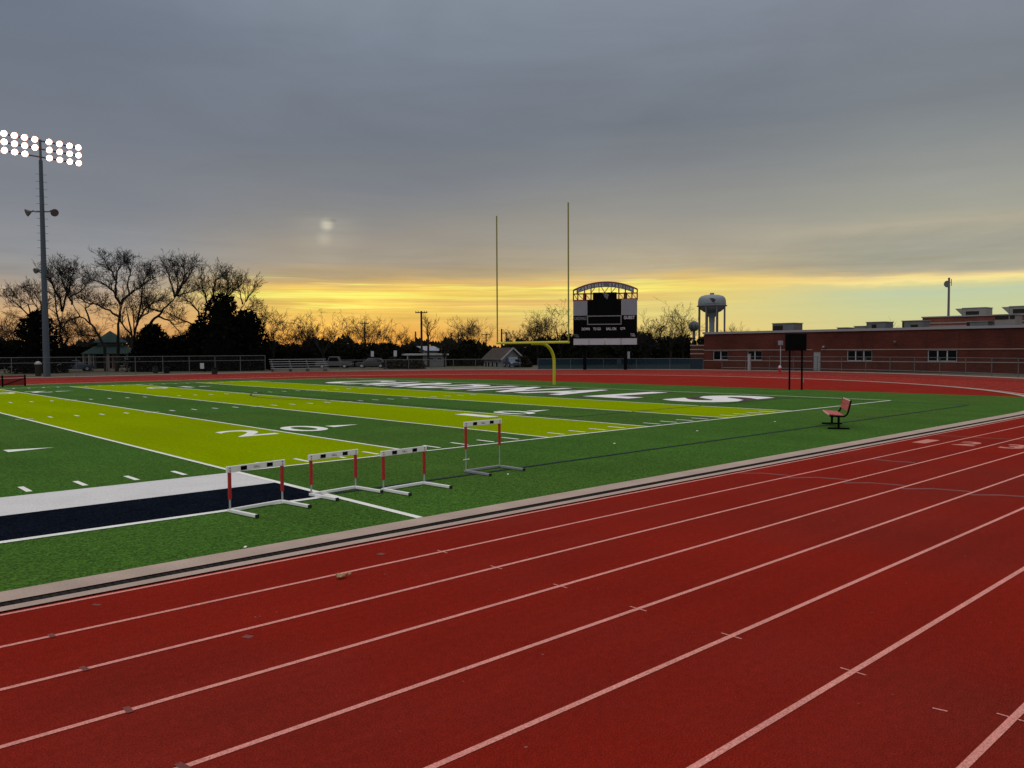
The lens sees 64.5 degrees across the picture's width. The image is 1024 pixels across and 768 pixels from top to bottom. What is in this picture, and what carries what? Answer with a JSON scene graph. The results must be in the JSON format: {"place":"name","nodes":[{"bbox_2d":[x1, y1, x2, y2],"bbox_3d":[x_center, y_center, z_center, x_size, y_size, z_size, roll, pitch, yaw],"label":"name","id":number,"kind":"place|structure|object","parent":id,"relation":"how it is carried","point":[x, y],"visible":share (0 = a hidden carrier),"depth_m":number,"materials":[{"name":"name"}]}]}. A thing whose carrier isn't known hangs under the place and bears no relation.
{"place":"outdoors","nodes":[
{"label":"outdoors","id":0,"kind":"place"},
{"bbox_2d":[0,354,1022,378],"bbox_3d":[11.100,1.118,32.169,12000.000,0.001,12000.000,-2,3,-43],"label":"ground","id":1,"kind":"structure","parent":0,"point":[69,371],"depth_m":115.54,"materials":[{"name":"green plant"}]},
{"bbox_2d":[0,339,22,368],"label":"evergreen tree","id":2,"kind":"object","parent":1,"relation":"on","point":[4,351],"visible":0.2,"depth_m":118.13,"materials":[{"name":"green plant"}]},
{"bbox_2d":[0,276,56,346],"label":"bare tree","id":3,"kind":"object","parent":1,"relation":"on","point":[15,292],"visible":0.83,"depth_m":107.19,"materials":[{"name":"brown plant"}]},
{"bbox_2d":[0,309,74,373],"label":"evergreen tree","id":4,"kind":"object","parent":1,"relation":"on","point":[30,331],"visible":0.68,"depth_m":97.68,"materials":[{"name":"green plant"}]},
{"bbox_2d":[33,253,80,371],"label":"bare tree","id":5,"kind":"object","parent":1,"relation":"on","point":[56,292],"visible":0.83,"depth_m":101.69,"materials":[{"name":"brown plant"}]},
{"bbox_2d":[57,345,99,368],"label":"evergreen tree","id":6,"kind":"object","parent":1,"relation":"on","point":[77,352],"visible":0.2,"depth_m":123.81,"materials":[{"name":"green plant"}]},
{"bbox_2d":[51,256,116,371],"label":"bare tree","id":7,"kind":"object","parent":1,"relation":"on","point":[81,331],"visible":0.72,"depth_m":107.12,"materials":[{"name":"brown plant"}]},
{"bbox_2d":[86,343,125,368],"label":"evergreen tree","id":8,"kind":"object","parent":1,"relation":"on","point":[100,358],"visible":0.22,"depth_m":126.41,"materials":[{"name":"green plant"}]},
{"bbox_2d":[81,331,131,370],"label":"gazebo","id":9,"kind":"object","parent":1,"relation":"on","point":[109,339],"visible":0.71,"depth_m":110.28,"materials":[{"name":"stone"}]},
{"bbox_2d":[61,247,168,371],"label":"bare tree","id":10,"kind":"object","parent":1,"relation":"on","point":[125,260],"visible":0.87,"depth_m":105.80,"materials":[{"name":"brown plant"}]},
{"bbox_2d":[105,258,176,371],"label":"bare tree","id":11,"kind":"object","parent":1,"relation":"on","point":[142,314],"visible":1,"depth_m":103.47,"materials":[{"name":"brown plant"}]},
{"bbox_2d":[124,323,179,371],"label":"evergreen tree","id":12,"kind":"object","parent":1,"relation":"on","point":[150,339],"visible":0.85,"depth_m":102.81,"materials":[{"name":"green plant"}]},
{"bbox_2d":[133,248,212,335],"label":"bare tree","id":13,"kind":"object","parent":1,"relation":"on","point":[184,279],"visible":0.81,"depth_m":108.84,"materials":[{"name":"brown plant"}]},
{"bbox_2d":[166,335,187,370],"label":"evergreen tree","id":14,"kind":"object","parent":1,"relation":"on","point":[175,340],"visible":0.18,"depth_m":106.31,"materials":[{"name":"green plant"}]},
{"bbox_2d":[175,321,205,370],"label":"evergreen tree","id":15,"kind":"object","parent":1,"relation":"on","point":[185,335],"visible":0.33,"depth_m":105.02,"materials":[{"name":"green plant"}]},
{"bbox_2d":[151,256,253,324],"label":"bare tree","id":16,"kind":"object","parent":1,"relation":"on","point":[222,276],"visible":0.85,"depth_m":109.36,"materials":[{"name":"brown plant"}]},
{"bbox_2d":[176,293,264,371],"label":"evergreen tree","id":17,"kind":"object","parent":1,"relation":"on","point":[220,341],"visible":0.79,"depth_m":103.94,"materials":[{"name":"green plant"}]},
{"bbox_2d":[221,271,266,313],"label":"bare tree","id":18,"kind":"object","parent":1,"relation":"on","point":[250,293],"visible":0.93,"depth_m":110.65,"materials":[{"name":"brown plant"}]},
{"bbox_2d":[231,309,276,370],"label":"evergreen tree","id":19,"kind":"object","parent":1,"relation":"on","point":[253,320],"visible":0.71,"depth_m":105.69,"materials":[{"name":"green plant"}]},
{"bbox_2d":[255,306,293,367],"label":"bare tree","id":20,"kind":"object","parent":1,"relation":"on","point":[272,331],"visible":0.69,"depth_m":117.77,"materials":[{"name":"brown plant"}]},
{"bbox_2d":[263,339,289,367],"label":"scrub tree","id":21,"kind":"object","parent":1,"relation":"on","point":[277,354],"visible":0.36,"depth_m":121.12,"materials":[{"name":"green plant"}]},
{"bbox_2d":[274,317,318,367],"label":"bare tree","id":22,"kind":"object","parent":1,"relation":"on","point":[294,336],"visible":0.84,"depth_m":121.26,"materials":[{"name":"brown plant"}]},
{"bbox_2d":[278,342,314,367],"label":"scrub tree","id":23,"kind":"object","parent":1,"relation":"on","point":[290,356],"visible":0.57,"depth_m":122.44,"materials":[{"name":"green plant"}]},
{"bbox_2d":[293,313,327,354],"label":"bare tree","id":24,"kind":"object","parent":1,"relation":"on","point":[316,330],"visible":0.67,"depth_m":124.10,"materials":[{"name":"brown plant"}]},
{"bbox_2d":[297,338,337,367],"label":"scrub tree","id":25,"kind":"object","parent":1,"relation":"on","point":[311,356],"visible":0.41,"depth_m":124.23,"materials":[{"name":"green plant"}]},
{"bbox_2d":[286,309,363,361],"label":"bare tree","id":26,"kind":"object","parent":1,"relation":"on","point":[322,351],"visible":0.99,"depth_m":119.66,"materials":[{"name":"brown plant"}]},
{"bbox_2d":[0,334,652,354],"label":"distant woods","id":27,"kind":"object","parent":1,"relation":"on","point":[418,341],"visible":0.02,"depth_m":340.18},
{"bbox_2d":[315,356,353,367],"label":"pickup truck","id":28,"kind":"object","parent":1,"relation":"on","point":[334,361],"visible":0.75,"depth_m":117.12,"materials":[{"name":"grey metal"}]},
{"bbox_2d":[326,340,365,366],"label":"scrub tree","id":29,"kind":"object","parent":1,"relation":"on","point":[346,352],"visible":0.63,"depth_m":126.31,"materials":[{"name":"green plant"}]},
{"bbox_2d":[327,316,367,344],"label":"bare tree","id":30,"kind":"object","parent":1,"relation":"on","point":[347,333],"visible":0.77,"depth_m":149.20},
{"bbox_2d":[343,312,387,343],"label":"bare tree","id":31,"kind":"object","parent":1,"relation":"on","point":[367,332],"visible":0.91,"depth_m":149.15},
{"bbox_2d":[353,342,379,366],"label":"scrub tree","id":32,"kind":"object","parent":1,"relation":"on","point":[368,348],"visible":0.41,"depth_m":128.29,"materials":[{"name":"green plant"}]},
{"bbox_2d":[348,317,396,343],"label":"bare tree","id":33,"kind":"object","parent":1,"relation":"on","point":[379,321],"visible":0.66,"depth_m":152.32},
{"bbox_2d":[370,341,408,366],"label":"scrub tree","id":34,"kind":"object","parent":1,"relation":"on","point":[386,350],"visible":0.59,"depth_m":126.83,"materials":[{"name":"green plant"}]},
{"bbox_2d":[381,356,406,368],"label":"bush","id":35,"kind":"object","parent":1,"relation":"on","point":[399,360],"visible":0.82,"depth_m":112.11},
{"bbox_2d":[382,325,417,346],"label":"bare tree","id":36,"kind":"object","parent":1,"relation":"on","point":[399,338],"visible":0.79,"depth_m":139.26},
{"bbox_2d":[403,358,426,368],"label":"bush","id":37,"kind":"object","parent":1,"relation":"on","point":[417,365],"visible":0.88,"depth_m":111.20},
{"bbox_2d":[400,353,448,366],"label":"flat roof house","id":38,"kind":"structure","parent":1,"relation":"on","point":[435,363],"depth_m":126.50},
{"bbox_2d":[420,313,439,366],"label":"bare tree","id":39,"kind":"object","parent":1,"relation":"on","point":[427,327],"visible":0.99,"depth_m":123.86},
{"bbox_2d":[432,332,458,366],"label":"bare tree","id":40,"kind":"object","parent":1,"relation":"on","point":[445,354],"visible":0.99,"depth_m":123.75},
{"bbox_2d":[444,315,480,343],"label":"bare tree","id":41,"kind":"object","parent":1,"relation":"on","point":[470,330],"visible":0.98,"depth_m":138.85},
{"bbox_2d":[449,339,483,365],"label":"scrub tree","id":42,"kind":"object","parent":1,"relation":"on","point":[468,348],"visible":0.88,"depth_m":130.84,"materials":[{"name":"green plant"}]},
{"bbox_2d":[481,348,521,366],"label":"gable house","id":43,"kind":"structure","parent":1,"relation":"on","point":[494,355],"depth_m":124.55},
{"bbox_2d":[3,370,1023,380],"bbox_3d":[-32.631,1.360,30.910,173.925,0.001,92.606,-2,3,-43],"label":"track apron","id":44,"kind":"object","parent":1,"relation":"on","point":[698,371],"visible":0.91,"depth_m":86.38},
{"bbox_2d":[573,281,637,369],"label":"scoreboard","id":45,"kind":"object","parent":44,"relation":"on","point":[599,319],"visible":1,"depth_m":100.72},
{"bbox_2d":[499,323,542,355],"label":"bare tree","id":46,"kind":"object","parent":1,"relation":"on","point":[522,339],"visible":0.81,"depth_m":134.48,"materials":[{"name":"brown plant"}]},
{"bbox_2d":[502,313,552,364],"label":"bare tree","id":47,"kind":"object","parent":1,"relation":"on","point":[537,353],"visible":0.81,"depth_m":133.91,"materials":[{"name":"brown plant"}]},
{"bbox_2d":[528,338,562,360],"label":"scrub tree","id":48,"kind":"object","parent":1,"relation":"on","point":[544,353],"visible":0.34,"depth_m":140.00,"materials":[{"name":"green plant"}]},
{"bbox_2d":[524,304,572,358],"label":"bare tree","id":49,"kind":"object","parent":1,"relation":"on","point":[550,334],"visible":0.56,"depth_m":139.41,"materials":[{"name":"brown plant"}]},
{"bbox_2d":[542,299,572,358],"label":"bare tree","id":50,"kind":"object","parent":1,"relation":"on","point":[559,345],"visible":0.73,"depth_m":137.47,"materials":[{"name":"brown plant"}]},
{"bbox_2d":[549,332,587,358],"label":"scrub tree","id":51,"kind":"object","parent":1,"relation":"on","point":[570,350],"visible":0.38,"depth_m":138.32,"materials":[{"name":"green plant"}]},
{"bbox_2d":[577,345,620,358],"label":"scrub tree","id":52,"kind":"object","parent":1,"relation":"on","point":[596,351],"visible":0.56,"depth_m":136.41,"materials":[{"name":"green plant"}]},
{"bbox_2d":[628,331,659,357],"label":"scrub tree","id":53,"kind":"object","parent":1,"relation":"on","point":[639,355],"visible":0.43,"depth_m":138.65,"materials":[{"name":"green plant"}]},
{"bbox_2d":[630,326,663,357],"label":"bare tree","id":54,"kind":"object","parent":1,"relation":"on","point":[643,339],"visible":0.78,"depth_m":133.96,"materials":[{"name":"brown plant"}]},
{"bbox_2d":[638,308,681,357],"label":"bare tree","id":55,"kind":"object","parent":1,"relation":"on","point":[654,329],"visible":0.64,"depth_m":139.19,"materials":[{"name":"brown plant"}]},
{"bbox_2d":[642,299,692,357],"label":"bare tree","id":56,"kind":"object","parent":1,"relation":"on","point":[670,336],"visible":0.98,"depth_m":134.18,"materials":[{"name":"brown plant"}]},
{"bbox_2d":[650,337,687,357],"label":"scrub tree","id":57,"kind":"object","parent":1,"relation":"on","point":[666,353],"visible":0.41,"depth_m":140.13,"materials":[{"name":"green plant"}]},
{"bbox_2d":[652,309,706,357],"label":"bare tree","id":58,"kind":"object","parent":1,"relation":"on","point":[682,332],"visible":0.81,"depth_m":139.44,"materials":[{"name":"brown plant"}]},
{"bbox_2d":[674,334,697,357],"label":"scrub tree","id":59,"kind":"object","parent":1,"relation":"on","point":[687,345],"visible":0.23,"depth_m":142.26,"materials":[{"name":"green plant"}]},
{"bbox_2d":[702,325,1023,373],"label":"school building","id":60,"kind":"structure","parent":1,"relation":"on","point":[982,343],"depth_m":85.77,"materials":[{"name":"brick"}]},
{"bbox_2d":[772,323,802,330],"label":"rooftop unit","id":61,"kind":"object","parent":60,"relation":"on","point":[786,326],"visible":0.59,"depth_m":98.26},
{"bbox_2d":[847,350,871,360],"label":"window","id":62,"kind":"structure","parent":60,"relation":"in","point":[851,354],"depth_m":87.68,"materials":[{"name":"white glass"}]},
{"bbox_2d":[866,321,893,327],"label":"rooftop unit","id":63,"kind":"object","parent":60,"relation":"on","point":[883,324],"visible":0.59,"depth_m":89.06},
{"bbox_2d":[902,320,930,327],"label":"rooftop unit","id":64,"kind":"object","parent":60,"relation":"on","point":[916,323],"visible":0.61,"depth_m":86.26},
{"bbox_2d":[928,350,956,360],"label":"window","id":65,"kind":"structure","parent":60,"relation":"in","point":[931,353],"depth_m":81.48,"materials":[{"name":"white glass"}]},
{"bbox_2d":[921,313,1023,326],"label":"gymnasium block","id":66,"kind":"structure","parent":60,"relation":"on","point":[944,321],"depth_m":96.00,"materials":[{"name":"brick"}]},
{"bbox_2d":[956,307,991,314],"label":"rooftop unit","id":67,"kind":"object","parent":66,"relation":"on","point":[977,311],"visible":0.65,"depth_m":98.23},
{"bbox_2d":[995,314,1022,324],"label":"rooftop unit","id":68,"kind":"object","parent":60,"relation":"on","point":[1008,319],"visible":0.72,"depth_m":79.80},
{"bbox_2d":[0,372,1023,767],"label":"running track","id":69,"kind":"structure","parent":0,"point":[964,666],"depth_m":7.04,"materials":[{"name":"rubber"}]},
{"bbox_2d":[47,553,385,767],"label":"tape marks","id":70,"kind":"object","parent":69,"relation":"on","point":[127,709],"visible":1,"depth_m":6.33},
{"bbox_2d":[0,372,1023,767],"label":"lane lines","id":71,"kind":"object","parent":69,"relation":"on","point":[990,740],"visible":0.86,"depth_m":7.11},
{"bbox_2d":[0,386,1023,606],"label":"slot drain","id":72,"kind":"object","parent":69,"relation":"on","point":[165,574],"visible":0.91,"depth_m":10.87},
{"bbox_2d":[0,418,1002,605],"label":"drain grate","id":73,"kind":"object","parent":72,"relation":"on","point":[41,597],"visible":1,"depth_m":10.92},
{"bbox_2d":[742,459,1023,496],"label":"stagger marks","id":74,"kind":"object","parent":69,"relation":"on","point":[892,484],"visible":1,"depth_m":14.89},
{"bbox_2d":[0,378,1023,591],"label":"turf field","id":75,"kind":"structure","parent":0,"point":[66,460],"depth_m":19.79,"materials":[{"name":"plastic"}]},
{"bbox_2d":[0,375,25,386],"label":"red barrier","id":76,"kind":"object","parent":75,"relation":"on","point":[15,380],"visible":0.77,"depth_m":59.40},
{"bbox_2d":[0,472,273,515],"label":"team box border","id":77,"kind":"object","parent":75,"relation":"on","point":[19,504],"visible":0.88,"depth_m":14.23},
{"bbox_2d":[0,483,322,540],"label":"team box","id":78,"kind":"object","parent":75,"relation":"on","point":[30,524],"visible":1,"depth_m":12.63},
{"bbox_2d":[226,459,311,517],"bbox_3d":[-3.764,1.604,12.595,0.763,0.707,1.060,2,3,39],"label":"hurdle","id":79,"kind":"object","parent":75,"relation":"on","point":[251,466],"visible":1,"depth_m":12.75,"materials":[{"name":"white metal"}]},
{"bbox_2d":[308,449,383,500],"bbox_3d":[-2.847,1.544,13.933,0.763,0.707,1.060,2,3,41],"label":"hurdle","id":80,"kind":"object","parent":75,"relation":"on","point":[354,452],"visible":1,"depth_m":14.07,"materials":[{"name":"white metal"}]},
{"bbox_2d":[9,381,770,491],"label":"hash marks","id":81,"kind":"object","parent":75,"relation":"on","point":[77,482],"visible":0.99,"depth_m":21.35,"materials":[{"name":"paint"}]},
{"bbox_2d":[0,381,785,467],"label":"lime stripes","id":82,"kind":"object","parent":75,"relation":"on","point":[199,440],"visible":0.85,"depth_m":29.87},
{"bbox_2d":[0,381,786,469],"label":"yard lines","id":83,"kind":"object","parent":75,"relation":"on","point":[297,410],"visible":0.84,"depth_m":29.33,"materials":[{"name":"paint"}]},
{"bbox_2d":[380,446,451,495],"bbox_3d":[-1.685,1.520,14.368,0.763,0.707,1.060,2,3,42],"label":"hurdle","id":84,"kind":"object","parent":75,"relation":"on","point":[423,449],"visible":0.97,"depth_m":14.53,"materials":[{"name":"white metal"}]},
{"bbox_2d":[0,378,890,542],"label":"field border","id":85,"kind":"object","parent":75,"relation":"on","point":[326,494],"visible":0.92,"depth_m":13.29,"materials":[{"name":"paint"}]},
{"bbox_2d":[463,419,524,475],"bbox_3d":[-0.362,1.268,16.463,0.763,1.022,1.085,2,3,45],"label":"hurdle","id":86,"kind":"object","parent":75,"relation":"on","point":[478,423],"visible":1,"depth_m":16.62,"materials":[{"name":"white metal"}]},
{"bbox_2d":[0,374,1023,601],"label":"drain kerb","id":87,"kind":"structure","parent":75,"relation":"on","point":[19,593],"depth_m":11.37,"materials":[{"name":"concrete"}]},
{"bbox_2d":[0,374,1023,610],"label":"drain kerb","id":88,"kind":"structure","parent":75,"relation":"on","point":[56,598],"depth_m":10.78,"materials":[{"name":"concrete"}]},
{"bbox_2d":[464,387,578,391],"bbox_3d":[0.487,0.336,51.062,6.550,0.001,4.050,-2,3,-43],"label":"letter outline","id":89,"kind":"object","parent":75,"relation":"on","point":[517,391],"visible":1,"depth_m":50.78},
{"bbox_2d":[472,387,571,391],"bbox_3d":[0.491,0.332,51.065,6.000,0.001,3.500,-2,3,-43],"label":"end zone letter","id":90,"kind":"object","parent":89,"relation":"on","point":[518,389],"visible":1,"depth_m":50.94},
{"bbox_2d":[496,202,569,384],"bbox_3d":[2.162,-5.973,56.837,2.446,12.150,7.179,-2,3,-43],"label":"goal post","id":91,"kind":"object","parent":75,"relation":"on","point":[545,343],"visible":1,"depth_m":57.43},
{"bbox_2d":[172,378,965,492],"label":"soccer lines","id":92,"kind":"object","parent":75,"relation":"on","point":[586,415],"visible":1,"depth_m":23.31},
{"bbox_2d":[580,392,672,398],"bbox_3d":[6.988,0.597,44.002,6.550,0.001,3.650,-2,3,-43],"label":"letter outline","id":93,"kind":"object","parent":75,"relation":"on","point":[626,395],"visible":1,"depth_m":42.87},
{"bbox_2d":[589,392,667,397],"bbox_3d":[6.992,0.592,44.006,6.000,0.001,3.100,-2,3,-43],"label":"end zone letter","id":94,"kind":"object","parent":93,"relation":"on","point":[614,396],"visible":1,"depth_m":43.64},
{"bbox_2d":[667,395,777,401],"bbox_3d":[10.340,0.731,40.362,6.550,0.001,4.150,-2,3,-43],"label":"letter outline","id":95,"kind":"object","parent":75,"relation":"on","point":[743,399],"visible":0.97,"depth_m":40.73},
{"bbox_2d":[663,396,772,401],"bbox_3d":[10.344,0.727,40.366,6.000,0.001,3.600,-2,3,-43],"label":"end zone letter","id":96,"kind":"object","parent":95,"relation":"on","point":[720,398],"visible":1,"depth_m":39.87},
{"bbox_2d":[785,334,806,389],"bbox_3d":[17.044,-1.323,48.743,1.280,3.380,0.220,-1,2,-9],"label":"play clock","id":97,"kind":"object","parent":75,"relation":"on","point":[793,342],"visible":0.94,"depth_m":48.63,"materials":[{"name":"grey metal"}]},
{"bbox_2d":[822,397,851,428],"bbox_3d":[10.271,0.904,25.693,0.680,0.883,1.867,0,2,15],"label":"bench","id":98,"kind":"object","parent":75,"relation":"on","point":[832,414],"visible":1,"depth_m":25.16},
{"bbox_2d":[0,369,1023,378],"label":"concrete path","id":99,"kind":"structure","parent":0,"point":[582,369],"depth_m":96.01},
{"bbox_2d":[0,355,265,376],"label":"chain link fence","id":100,"kind":"object","parent":99,"relation":"on","point":[162,361],"visible":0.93,"depth_m":87.13,"materials":[{"name":"grey"}]},
{"bbox_2d":[269,359,328,371],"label":"bleachers","id":101,"kind":"object","parent":99,"relation":"on","point":[324,365],"visible":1,"depth_m":99.60,"materials":[{"name":"metal"}]},
{"bbox_2d":[340,359,519,370],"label":"chain link fence","id":102,"kind":"object","parent":99,"relation":"on","point":[429,365],"visible":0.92,"depth_m":103.68,"materials":[{"name":"grey"}]},
{"bbox_2d":[538,358,702,368],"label":"screened fence","id":103,"kind":"object","parent":99,"relation":"on","point":[651,363],"visible":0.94,"depth_m":101.95,"materials":[{"name":"blue"}]},
{"bbox_2d":[722,356,1023,377],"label":"chain link fence","id":104,"kind":"object","parent":99,"relation":"on","point":[925,371],"visible":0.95,"depth_m":80.13,"materials":[{"name":"grey"}]},
{"bbox_2d":[0,0,1023,346],"label":"sky","id":105,"kind":"structure","parent":0,"point":[816,164],"materials":[{"name":"grey"}]},
{"bbox_2d":[3,367,1023,377],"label":"dirt verge","id":106,"kind":"structure","parent":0,"point":[350,369],"depth_m":98.23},
{"bbox_2d":[0,130,81,376],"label":"floodlight pole","id":107,"kind":"object","parent":106,"relation":"on","point":[45,335],"visible":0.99,"depth_m":83.44,"materials":[{"name":"grey"}]},
{"bbox_2d":[356,358,383,367],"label":"parked car","id":108,"kind":"object","parent":106,"relation":"on","point":[377,362],"visible":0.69,"depth_m":117.12,"materials":[{"name":"grey metal"}]},
{"bbox_2d":[690,345,703,368],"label":"banded wall","id":109,"kind":"structure","parent":106,"relation":"on","point":[696,351],"depth_m":104.48,"materials":[{"name":"brick"}]},
{"bbox_2d":[697,293,726,337],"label":"water tower","id":110,"kind":"structure","parent":0,"point":[711,305],"depth_m":424.26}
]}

